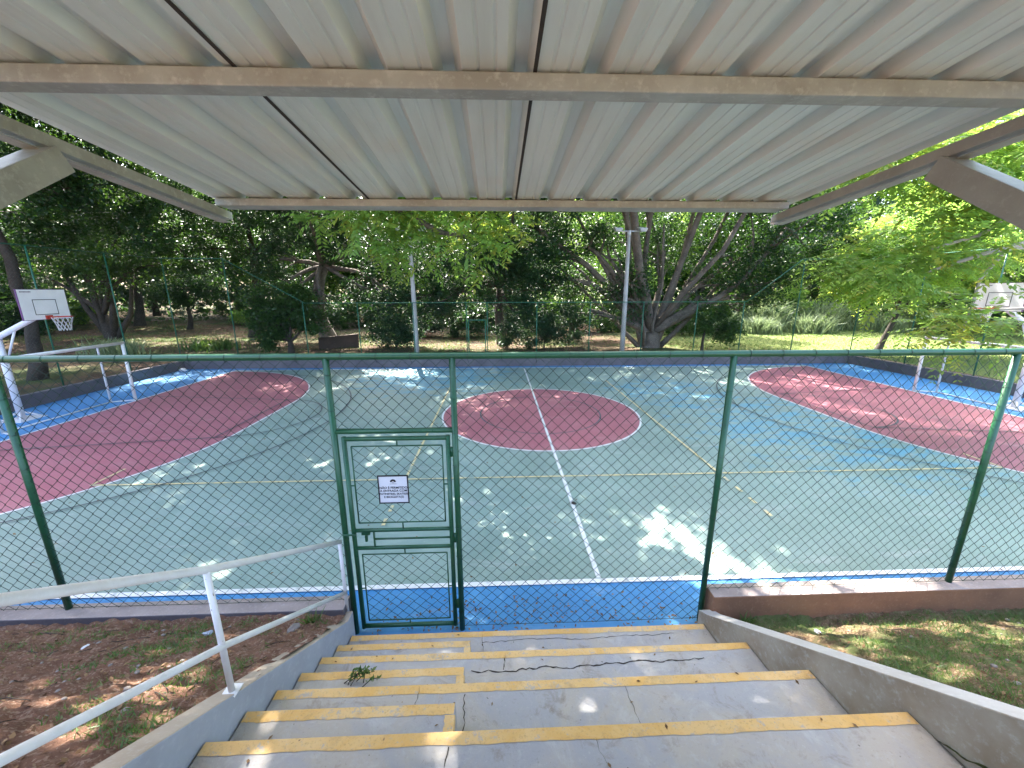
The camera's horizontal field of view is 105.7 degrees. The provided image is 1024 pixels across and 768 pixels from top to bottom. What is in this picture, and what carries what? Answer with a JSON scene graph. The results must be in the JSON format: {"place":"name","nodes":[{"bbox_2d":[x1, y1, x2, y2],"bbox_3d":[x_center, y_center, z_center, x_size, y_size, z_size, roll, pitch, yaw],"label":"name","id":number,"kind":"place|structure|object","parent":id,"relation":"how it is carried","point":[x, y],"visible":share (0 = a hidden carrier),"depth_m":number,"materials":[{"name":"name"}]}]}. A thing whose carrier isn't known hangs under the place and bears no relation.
{"place":"outdoors","nodes":[
{"label":"outdoors","id":0,"kind":"place"},
{"bbox_2d":[0,613,345,767],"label":"dirt bank","id":1,"kind":"structure","parent":0,"point":[25,715],"depth_m":2.91,"materials":[{"name":"soil"}]},
{"bbox_2d":[0,614,326,754],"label":"weeds","id":2,"kind":"object","parent":1,"relation":"on","point":[134,730],"visible":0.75,"depth_m":2.86,"materials":[{"name":"green plant"}]},
{"bbox_2d":[296,603,325,626],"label":"grass tuft","id":3,"kind":"object","parent":1,"relation":"on","point":[314,618],"visible":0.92,"depth_m":4.03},
{"bbox_2d":[0,363,1023,635],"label":"court surround","id":4,"kind":"object","parent":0,"point":[536,621],"visible":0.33,"depth_m":5.00,"materials":[{"name":"blue paint"}]},
{"bbox_2d":[0,289,73,422],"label":"basketball hoop","id":5,"kind":"object","parent":4,"relation":"on","point":[40,304],"visible":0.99,"depth_m":11.30,"materials":[{"name":"white metal"}]},
{"bbox_2d":[0,341,136,434],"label":"football goal","id":6,"kind":"object","parent":4,"relation":"on","point":[122,344],"visible":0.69,"depth_m":13.01,"materials":[{"name":"white metal"}]},
{"bbox_2d":[0,361,184,414],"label":"kerb","id":7,"kind":"structure","parent":4,"relation":"on","point":[114,379],"depth_m":15.02,"materials":[{"name":"concrete"}]},
{"bbox_2d":[0,242,175,394],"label":"side fence","id":8,"kind":"object","parent":7,"relation":"on","point":[45,322],"visible":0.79,"depth_m":15.12,"materials":[{"name":"green metal"}]},
{"bbox_2d":[0,371,232,441],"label":"court line","id":9,"kind":"object","parent":4,"relation":"on","point":[110,408],"visible":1,"depth_m":12.74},
{"bbox_2d":[0,595,350,625],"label":"kerb","id":10,"kind":"structure","parent":4,"relation":"on","point":[89,614],"depth_m":4.20,"materials":[{"name":"concrete"}]},
{"bbox_2d":[235,365,785,370],"bbox_3d":[0.796,-0.826,19.713,29.010,0.001,0.080,-1,13,-2],"label":"court line","id":11,"kind":"object","parent":4,"relation":"on","point":[538,367],"visible":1,"depth_m":19.76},
{"bbox_2d":[0,365,1023,592],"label":"court surface","id":12,"kind":"object","parent":4,"relation":"on","point":[643,445],"visible":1,"depth_m":7.21,"materials":[{"name":"green paint"}]},
{"bbox_2d":[0,371,308,512],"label":"penalty area","id":13,"kind":"object","parent":12,"relation":"on","point":[250,386],"visible":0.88,"depth_m":10.68,"materials":[{"name":"red paint"}]},
{"bbox_2d":[4,437,213,449],"bbox_3d":[-10.602,1.536,9.866,5.452,0.001,0.045,-2,14,-10],"label":"court line","id":14,"kind":"object","parent":13,"relation":"on","point":[111,443],"visible":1,"depth_m":9.92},
{"bbox_2d":[0,371,309,514],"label":"court line","id":15,"kind":"object","parent":13,"relation":"on","point":[176,459],"visible":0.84,"depth_m":9.12,"materials":[{"name":"paint"}]},
{"bbox_2d":[0,373,351,522],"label":"court line","id":16,"kind":"object","parent":12,"relation":"on","point":[203,471],"visible":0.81,"depth_m":8.61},
{"bbox_2d":[406,387,449,474],"bbox_3d":[-2.373,0.932,12.338,0.055,0.001,8.870,-1,13,-2],"label":"court line","id":17,"kind":"object","parent":12,"relation":"on","point":[411,466],"visible":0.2,"depth_m":10.02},
{"bbox_2d":[54,566,1023,598],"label":"court line","id":18,"kind":"object","parent":12,"relation":"on","point":[496,583],"visible":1,"depth_m":5.18,"materials":[{"name":"paint"}]},
{"bbox_2d":[443,389,639,449],"bbox_3d":[0.895,0.918,12.458,6.160,0.001,6.160,-1,13,-2],"label":"circle","id":19,"kind":"object","parent":12,"relation":"on","point":[527,409],"visible":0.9,"depth_m":11.78,"materials":[{"name":"red paint"}]},
{"bbox_2d":[480,397,600,433],"bbox_3d":[0.895,0.914,12.457,3.845,0.001,3.845,-1,13,-2],"label":"court line","id":20,"kind":"object","parent":19,"relation":"on","point":[542,433],"visible":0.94,"depth_m":11.51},
{"bbox_2d":[442,389,641,450],"bbox_3d":[0.895,0.914,12.457,6.215,0.001,6.215,-1,13,-2],"label":"court line","id":21,"kind":"object","parent":19,"relation":"on","point":[639,426],"visible":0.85,"depth_m":10.48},
{"bbox_2d":[90,467,1003,485],"bbox_3d":[1.149,1.931,8.152,19.250,0.001,0.050,-1,13,-2],"label":"court line","id":22,"kind":"object","parent":12,"relation":"on","point":[541,476],"visible":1,"depth_m":8.13,"materials":[{"name":"paint"}]},
{"bbox_2d":[524,368,600,577],"bbox_3d":[0.894,0.899,12.484,0.065,0.001,14.860,-1,13,-2],"label":"court line","id":23,"kind":"object","parent":12,"relation":"on","point":[591,557],"visible":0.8,"depth_m":7.24,"materials":[{"name":"paint"}]},
{"bbox_2d":[605,380,715,470],"bbox_3d":[4.242,0.861,12.580,0.055,0.001,8.870,-1,13,-2],"label":"court line","id":24,"kind":"object","parent":12,"relation":"on","point":[665,429],"visible":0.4,"depth_m":10.78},
{"bbox_2d":[716,368,1023,482],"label":"court line","id":25,"kind":"object","parent":12,"relation":"on","point":[847,443],"visible":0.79,"depth_m":9.79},
{"bbox_2d":[749,366,1023,471],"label":"penalty area","id":26,"kind":"object","parent":12,"relation":"on","point":[852,392],"visible":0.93,"depth_m":12.39,"materials":[{"name":"red paint"}]},
{"bbox_2d":[748,366,1023,472],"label":"court line","id":27,"kind":"object","parent":26,"relation":"on","point":[862,428],"visible":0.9,"depth_m":11.11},
{"bbox_2d":[0,348,1023,634],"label":"chain link fence","id":28,"kind":"object","parent":4,"relation":"on","point":[1016,354],"visible":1,"depth_m":4.00,"materials":[{"name":"green metal"}]},
{"bbox_2d":[341,435,458,628],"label":"gate","id":29,"kind":"structure","parent":28,"relation":"attached to","point":[367,531],"depth_m":4.16,"materials":[{"name":"green metal"}]},
{"bbox_2d":[377,475,409,503],"bbox_3d":[-1.226,1.091,4.016,0.312,0.317,0.010,-1,13,-2],"label":"notice sign","id":30,"kind":"object","parent":29,"relation":"attached to","point":[393,488],"visible":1,"depth_m":4.01,"materials":[{"name":"white metal"}]},
{"bbox_2d":[189,624,964,767],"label":"staircase","id":31,"kind":"structure","parent":4,"relation":"on","point":[566,703],"depth_m":2.67,"materials":[{"name":"concrete"}]},
{"bbox_2d":[344,665,381,686],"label":"weed sprig","id":32,"kind":"object","parent":31,"relation":"on","point":[363,672],"visible":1,"depth_m":3.09,"materials":[{"name":"green plant"}]},
{"bbox_2d":[0,0,1023,229],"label":"shelter","id":33,"kind":"object","parent":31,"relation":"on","point":[768,106],"visible":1,"depth_m":1.40,"materials":[{"name":"beige metal"}]},
{"bbox_2d":[704,574,1023,619],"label":"kerb","id":34,"kind":"structure","parent":4,"relation":"on","point":[819,599],"depth_m":4.48,"materials":[{"name":"stained concrete"},{"name":"weathered concrete"}]},
{"bbox_2d":[848,356,1023,397],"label":"kerb","id":35,"kind":"structure","parent":4,"relation":"on","point":[905,368],"depth_m":16.83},
{"bbox_2d":[857,248,1022,379],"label":"side fence","id":36,"kind":"object","parent":35,"relation":"on","point":[1002,272],"visible":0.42,"depth_m":16.33,"materials":[{"name":"green metal"}]},
{"bbox_2d":[912,336,1023,412],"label":"football goal","id":37,"kind":"object","parent":4,"relation":"on","point":[919,368],"visible":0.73,"depth_m":14.49,"materials":[{"name":"white metal"}]},
{"bbox_2d":[972,282,1023,410],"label":"basketball hoop","id":38,"kind":"object","parent":4,"relation":"on","point":[994,290],"visible":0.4,"depth_m":12.11,"materials":[{"name":"white metal"}]},
{"bbox_2d":[0,292,1023,397],"bbox_3d":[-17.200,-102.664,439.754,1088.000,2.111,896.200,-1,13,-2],"label":"ground","id":39,"kind":"structure","parent":0,"point":[75,370],"depth_m":25.62,"materials":[{"name":"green plant"}]},
{"bbox_2d":[0,299,63,335],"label":"bush","id":40,"kind":"object","parent":39,"relation":"on","point":[9,307],"visible":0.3,"depth_m":28.42,"materials":[{"name":"green plant"}]},
{"bbox_2d":[59,298,108,324],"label":"bush","id":41,"kind":"object","parent":39,"relation":"on","point":[85,317],"visible":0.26,"depth_m":35.78,"materials":[{"name":"green plant"}]},
{"bbox_2d":[0,103,187,380],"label":"shade tree","id":42,"kind":"object","parent":39,"relation":"on","point":[39,205],"visible":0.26,"depth_m":15.65,"materials":[{"name":"green plant"}]},
{"bbox_2d":[0,105,206,338],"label":"forked tree","id":43,"kind":"object","parent":39,"relation":"on","point":[104,281],"visible":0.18,"depth_m":25.70,"materials":[{"name":"green plant"}]},
{"bbox_2d":[71,336,151,354],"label":"reed clump","id":44,"kind":"object","parent":39,"relation":"on","point":[105,350],"visible":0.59,"depth_m":21.38,"materials":[{"name":"green plant"}]},
{"bbox_2d":[58,190,191,325],"bbox_3d":[-34.762,-10.970,34.162,12.378,12.473,8.660,-1,13,-2],"label":"slim tree","id":45,"kind":"object","parent":39,"relation":"on","point":[139,318],"visible":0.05,"depth_m":35.59,"materials":[{"name":"green plant"}]},
{"bbox_2d":[76,194,202,315],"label":"background tree","id":46,"kind":"object","parent":39,"relation":"on","point":[154,312],"visible":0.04,"depth_m":43.71,"materials":[{"name":"green plant"}]},
{"bbox_2d":[139,264,234,329],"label":"round tree","id":47,"kind":"object","parent":39,"relation":"on","point":[183,303],"visible":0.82,"depth_m":33.11,"materials":[{"name":"green plant"}]},
{"bbox_2d":[64,134,325,337],"bbox_3d":[-18.912,-10.913,24.938,14.709,16.810,13.589,-1,13,-2],"label":"leaning tree","id":48,"kind":"object","parent":39,"relation":"on","point":[235,242],"visible":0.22,"depth_m":25.87,"materials":[{"name":"green plant"}]},
{"bbox_2d":[171,336,250,352],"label":"reed clump","id":49,"kind":"object","parent":39,"relation":"on","point":[203,345],"visible":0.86,"depth_m":23.49,"materials":[{"name":"green plant"}]},
{"bbox_2d":[161,184,270,306],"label":"background tree","id":50,"kind":"object","parent":39,"relation":"on","point":[236,284],"visible":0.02,"depth_m":46.54,"materials":[{"name":"green plant"}]},
{"bbox_2d":[195,286,251,319],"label":"bush","id":51,"kind":"object","parent":39,"relation":"on","point":[220,304],"visible":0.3,"depth_m":42.61,"materials":[{"name":"green plant"}]},
{"bbox_2d":[228,309,282,324],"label":"bush","id":52,"kind":"object","parent":39,"relation":"on","point":[238,317],"visible":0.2,"depth_m":37.45,"materials":[{"name":"green plant"}]},
{"bbox_2d":[235,276,333,353],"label":"leaning shrub tree","id":53,"kind":"object","parent":39,"relation":"on","point":[300,292],"visible":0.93,"depth_m":19.88,"materials":[{"name":"green plant"}]},
{"bbox_2d":[216,196,359,300],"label":"background tree","id":54,"kind":"object","parent":39,"relation":"on","point":[336,283],"visible":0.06,"depth_m":41.49,"materials":[{"name":"green plant"}]},
{"bbox_2d":[229,196,429,336],"bbox_3d":[-10.497,-12.561,18.278,16.240,23.572,23.858,-9,16,-34],"label":"thick tree","id":55,"kind":"object","parent":39,"relation":"on","point":[323,266],"visible":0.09,"depth_m":23.82,"materials":[{"name":"green plant"}]},
{"bbox_2d":[303,304,356,330],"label":"bush","id":56,"kind":"object","parent":39,"relation":"on","point":[341,321],"visible":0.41,"depth_m":34.43,"materials":[{"name":"green plant"}]},
{"bbox_2d":[318,333,358,348],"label":"wall","id":57,"kind":"structure","parent":39,"relation":"on","point":[340,340],"depth_m":23.68,"materials":[{"name":"concrete"}]},
{"bbox_2d":[286,197,428,316],"bbox_3d":[-15.167,-15.742,39.994,12.777,19.027,17.581,13,19,43],"label":"background tree","id":58,"kind":"object","parent":39,"relation":"on","point":[350,274],"visible":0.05,"depth_m":39.38,"materials":[{"name":"green plant"}]},
{"bbox_2d":[340,291,401,326],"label":"bush","id":59,"kind":"object","parent":39,"relation":"on","point":[351,311],"visible":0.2,"depth_m":36.35,"materials":[{"name":"green plant"}]},
{"bbox_2d":[361,297,432,334],"bbox_3d":[-8.946,-5.280,30.423,6.007,3.762,4.468,-1,13,-2],"label":"bush","id":60,"kind":"object","parent":39,"relation":"on","point":[403,308],"visible":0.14,"depth_m":29.56,"materials":[{"name":"green plant"}]},
{"bbox_2d":[363,310,432,349],"bbox_3d":[-7.090,-3.220,24.004,4.036,2.737,3.638,12,18,41],"label":"bush","id":61,"kind":"object","parent":39,"relation":"on","point":[400,325],"visible":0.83,"depth_m":23.44,"materials":[{"name":"green plant"}]},
{"bbox_2d":[273,196,546,300],"bbox_3d":[-1.266,-4.745,6.667,20.628,12.996,13.795,-1,13,-2],"label":"overhanging tree","id":62,"kind":"object","parent":39,"relation":"on","point":[391,230],"visible":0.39,"depth_m":8.25,"materials":[{"name":"green plant"}]},
{"bbox_2d":[396,226,425,352],"bbox_3d":[-5.023,-4.513,19.717,1.629,6.626,0.470,-1,13,-2],"label":"lamp post","id":63,"kind":"object","parent":39,"relation":"on","point":[413,293],"visible":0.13,"depth_m":19.81,"materials":[{"name":"metal"}]},
{"bbox_2d":[377,211,499,322],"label":"background tree","id":64,"kind":"object","parent":39,"relation":"on","point":[423,282],"visible":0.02,"depth_m":38.69,"materials":[{"name":"green plant"}]},
{"bbox_2d":[419,299,494,337],"bbox_3d":[-4.125,-5.165,29.659,6.378,3.608,4.693,-1,13,-2],"label":"bush","id":65,"kind":"object","parent":39,"relation":"on","point":[462,325],"visible":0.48,"depth_m":28.89,"materials":[{"name":"green plant"}]},
{"bbox_2d":[348,199,587,344],"bbox_3d":[-1.788,-10.213,20.239,13.712,17.838,14.032,-8,16,-31],"label":"drooping tree","id":66,"kind":"object","parent":39,"relation":"on","point":[508,284],"visible":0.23,"depth_m":22.41,"materials":[{"name":"green plant"}]},
{"bbox_2d":[449,289,520,326],"bbox_3d":[-2.767,-7.103,37.259,7.335,4.338,5.147,-3,14,-14],"label":"bush","id":67,"kind":"object","parent":39,"relation":"on","point":[477,296],"visible":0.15,"depth_m":36.48,"materials":[{"name":"green plant"}]},
{"bbox_2d":[469,305,541,331],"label":"bush","id":68,"kind":"object","parent":39,"relation":"on","point":[489,328],"visible":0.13,"depth_m":32.38,"materials":[{"name":"green plant"}]},
{"bbox_2d":[0,323,1021,767],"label":"fallen leaves","id":69,"kind":"object","parent":39,"relation":"on","point":[12,735],"visible":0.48,"depth_m":3.83,"materials":[{"name":"brown plant"}]},
{"bbox_2d":[0,109,1023,364],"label":"wood","id":70,"kind":"object","parent":39,"relation":"on","point":[164,311],"visible":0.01,"depth_m":41.22,"materials":[{"name":"green plant"}]},
{"bbox_2d":[3,317,1023,382],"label":"lawn grass","id":71,"kind":"structure","parent":39,"relation":"on","point":[742,335],"depth_m":26.42,"materials":[{"name":"plant"}]},
{"bbox_2d":[477,211,560,305],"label":"background tree","id":72,"kind":"object","parent":39,"relation":"on","point":[526,212],"visible":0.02,"depth_m":42.47,"materials":[{"name":"green plant"}]},
{"bbox_2d":[184,356,861,368],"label":"kerb","id":73,"kind":"structure","parent":39,"relation":"on","point":[514,362],"depth_m":20.15,"materials":[{"name":"concrete"}]},
{"bbox_2d":[159,258,863,353],"bbox_3d":[0.702,-3.780,19.651,34.922,4.928,0.044,-1,13,-2],"label":"back fence","id":74,"kind":"object","parent":73,"relation":"on","point":[224,269],"visible":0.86,"depth_m":19.73,"materials":[{"name":"green metal"}]},
{"bbox_2d":[489,296,591,349],"bbox_3d":[1.753,-3.493,23.278,6.532,3.511,3.267,-1,13,-2],"label":"dark thicket","id":75,"kind":"object","parent":39,"relation":"on","point":[512,331],"visible":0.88,"depth_m":23.11,"materials":[{"name":"green plant"}]},
{"bbox_2d":[533,293,592,332],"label":"bush","id":76,"kind":"object","parent":39,"relation":"on","point":[588,298],"visible":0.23,"depth_m":32.22,"materials":[{"name":"green plant"}]},
{"bbox_2d":[549,256,606,334],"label":"twin stem tree","id":77,"kind":"object","parent":39,"relation":"on","point":[599,271],"visible":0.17,"depth_m":27.54,"materials":[{"name":"green plant"}]},
{"bbox_2d":[574,295,632,332],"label":"bush","id":78,"kind":"object","parent":39,"relation":"on","point":[607,321],"visible":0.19,"depth_m":32.76,"materials":[{"name":"green plant"}]},
{"bbox_2d":[553,198,674,323],"bbox_3d":[10.043,-16.850,37.443,15.103,22.652,14.042,-9,16,-33],"label":"background tree","id":79,"kind":"object","parent":39,"relation":"on","point":[614,216],"visible":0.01,"depth_m":34.51,"materials":[{"name":"green plant"}]},
{"bbox_2d":[613,227,647,350],"bbox_3d":[5.919,-4.631,20.117,1.629,6.626,0.470,-1,13,-2],"label":"lamp post","id":80,"kind":"object","parent":39,"relation":"on","point":[626,278],"visible":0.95,"depth_m":19.99,"materials":[{"name":"metal"}]},
{"bbox_2d":[617,212,682,309],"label":"background tree","id":81,"kind":"object","parent":39,"relation":"on","point":[668,214],"visible":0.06,"depth_m":44.17,"materials":[{"name":"green plant"}]},
{"bbox_2d":[459,180,874,347],"bbox_3d":[8.327,-10.627,19.788,21.485,19.197,17.228,-9,16,-31],"label":"spreading tree","id":82,"kind":"object","parent":39,"relation":"on","point":[749,252],"visible":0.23,"depth_m":22.34,"materials":[{"name":"green plant"}]},
{"bbox_2d":[664,294,704,334],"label":"bush","id":83,"kind":"object","parent":39,"relation":"on","point":[685,326],"visible":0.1,"depth_m":29.90,"materials":[{"name":"green plant"}]},
{"bbox_2d":[687,300,746,350],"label":"sapling","id":84,"kind":"object","parent":39,"relation":"on","point":[736,325],"visible":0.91,"depth_m":21.89,"materials":[{"name":"green plant"}]},
{"bbox_2d":[651,199,791,298],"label":"background tree","id":85,"kind":"object","parent":39,"relation":"on","point":[710,254],"visible":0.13,"depth_m":43.02,"materials":[{"name":"green plant"}]},
{"bbox_2d":[732,313,791,334],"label":"reed clump","id":86,"kind":"object","parent":39,"relation":"on","point":[767,324],"visible":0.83,"depth_m":31.14,"materials":[{"name":"green plant"}]},
{"bbox_2d":[735,293,802,331],"bbox_3d":[22.255,-6.286,33.508,7.279,3.391,6.193,-1,13,-2],"label":"reed clump","id":87,"kind":"object","parent":39,"relation":"on","point":[774,314],"visible":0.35,"depth_m":33.10,"materials":[{"name":"green plant"}]},
{"bbox_2d":[717,190,833,309],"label":"background tree","id":88,"kind":"object","parent":39,"relation":"on","point":[806,226],"visible":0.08,"depth_m":40.16,"materials":[{"name":"green plant"}]},
{"bbox_2d":[747,286,816,322],"bbox_3d":[24.226,-6.811,35.108,6.109,4.141,4.160,-1,13,-2],"label":"bush","id":89,"kind":"object","parent":39,"relation":"on","point":[801,302],"visible":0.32,"depth_m":34.45,"materials":[{"name":"green plant"}]},
{"bbox_2d":[777,309,851,333],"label":"reed clump","id":90,"kind":"object","parent":39,"relation":"on","point":[828,324],"visible":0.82,"depth_m":31.67,"materials":[{"name":"green plant"}]},
{"bbox_2d":[787,296,867,330],"bbox_3d":[27.422,-6.398,34.099,7.042,3.232,5.868,2,14,10],"label":"reed clump","id":91,"kind":"object","parent":39,"relation":"on","point":[840,312],"visible":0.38,"depth_m":33.62,"materials":[{"name":"green plant"}]},
{"bbox_2d":[770,173,897,301],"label":"background tree","id":92,"kind":"object","parent":39,"relation":"on","point":[859,202],"visible":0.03,"depth_m":42.50,"materials":[{"name":"green plant"}]},
{"bbox_2d":[809,289,866,327],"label":"bush","id":93,"kind":"object","parent":39,"relation":"on","point":[835,303],"visible":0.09,"depth_m":35.06,"materials":[{"name":"green plant"}]},
{"bbox_2d":[841,311,929,333],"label":"reed clump","id":94,"kind":"object","parent":39,"relation":"on","point":[881,327],"visible":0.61,"depth_m":32.16,"materials":[{"name":"green plant"}]},
{"bbox_2d":[767,196,1023,348],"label":"feathery tree","id":95,"kind":"object","parent":39,"relation":"on","point":[879,245],"visible":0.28,"depth_m":19.45,"materials":[{"name":"green plant"}]},
{"bbox_2d":[796,108,1023,383],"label":"hanging branch tree","id":96,"kind":"object","parent":39,"relation":"on","point":[987,222],"visible":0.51,"depth_m":10.35,"materials":[{"name":"green plant"}]},
{"bbox_2d":[878,299,943,330],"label":"reed clump","id":97,"kind":"object","parent":39,"relation":"on","point":[912,315],"visible":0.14,"depth_m":33.47,"materials":[{"name":"green plant"}]},
{"bbox_2d":[910,302,972,332],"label":"bush","id":98,"kind":"object","parent":39,"relation":"on","point":[930,320],"visible":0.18,"depth_m":30.69,"materials":[{"name":"green plant"}]},
{"bbox_2d":[888,161,1023,333],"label":"background tree","id":99,"kind":"object","parent":39,"relation":"on","point":[964,283],"visible":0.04,"depth_m":30.32,"materials":[{"name":"green plant"}]},
{"bbox_2d":[10,114,1020,380],"label":"sky","id":100,"kind":"structure","parent":0,"point":[10,114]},
{"bbox_2d":[741,607,1023,767],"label":"grass bank","id":101,"kind":"structure","parent":0,"point":[857,631],"depth_m":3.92,"materials":[{"name":"plant"}]},
{"bbox_2d":[1,618,1021,767],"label":"gravel","id":102,"kind":"structure","parent":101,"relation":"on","point":[126,688],"depth_m":3.00,"materials":[{"name":"gravel"}]},
{"bbox_2d":[0,619,1023,722],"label":"grass","id":103,"kind":"structure","parent":101,"relation":"on","point":[255,662],"depth_m":3.38,"materials":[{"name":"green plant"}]},
{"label":"ground behind","id":104,"kind":"structure","parent":0,"visible":0},
{"bbox_2d":[92,611,355,767],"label":"stair wall","id":105,"kind":"structure","parent":104,"relation":"on","point":[180,740],"depth_m":2.35,"materials":[{"name":"grey concrete"}]},
{"bbox_2d":[0,540,348,767],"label":"handrail","id":106,"kind":"object","parent":105,"relation":"attached to","point":[22,597],"visible":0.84,"depth_m":1.93,"materials":[{"name":"white metal"}]},
{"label":"ground beside","id":107,"kind":"structure","parent":0,"visible":0},
{"bbox_2d":[697,610,1023,767],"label":"stair wall","id":108,"kind":"structure","parent":107,"relation":"on","point":[980,729],"depth_m":2.38,"materials":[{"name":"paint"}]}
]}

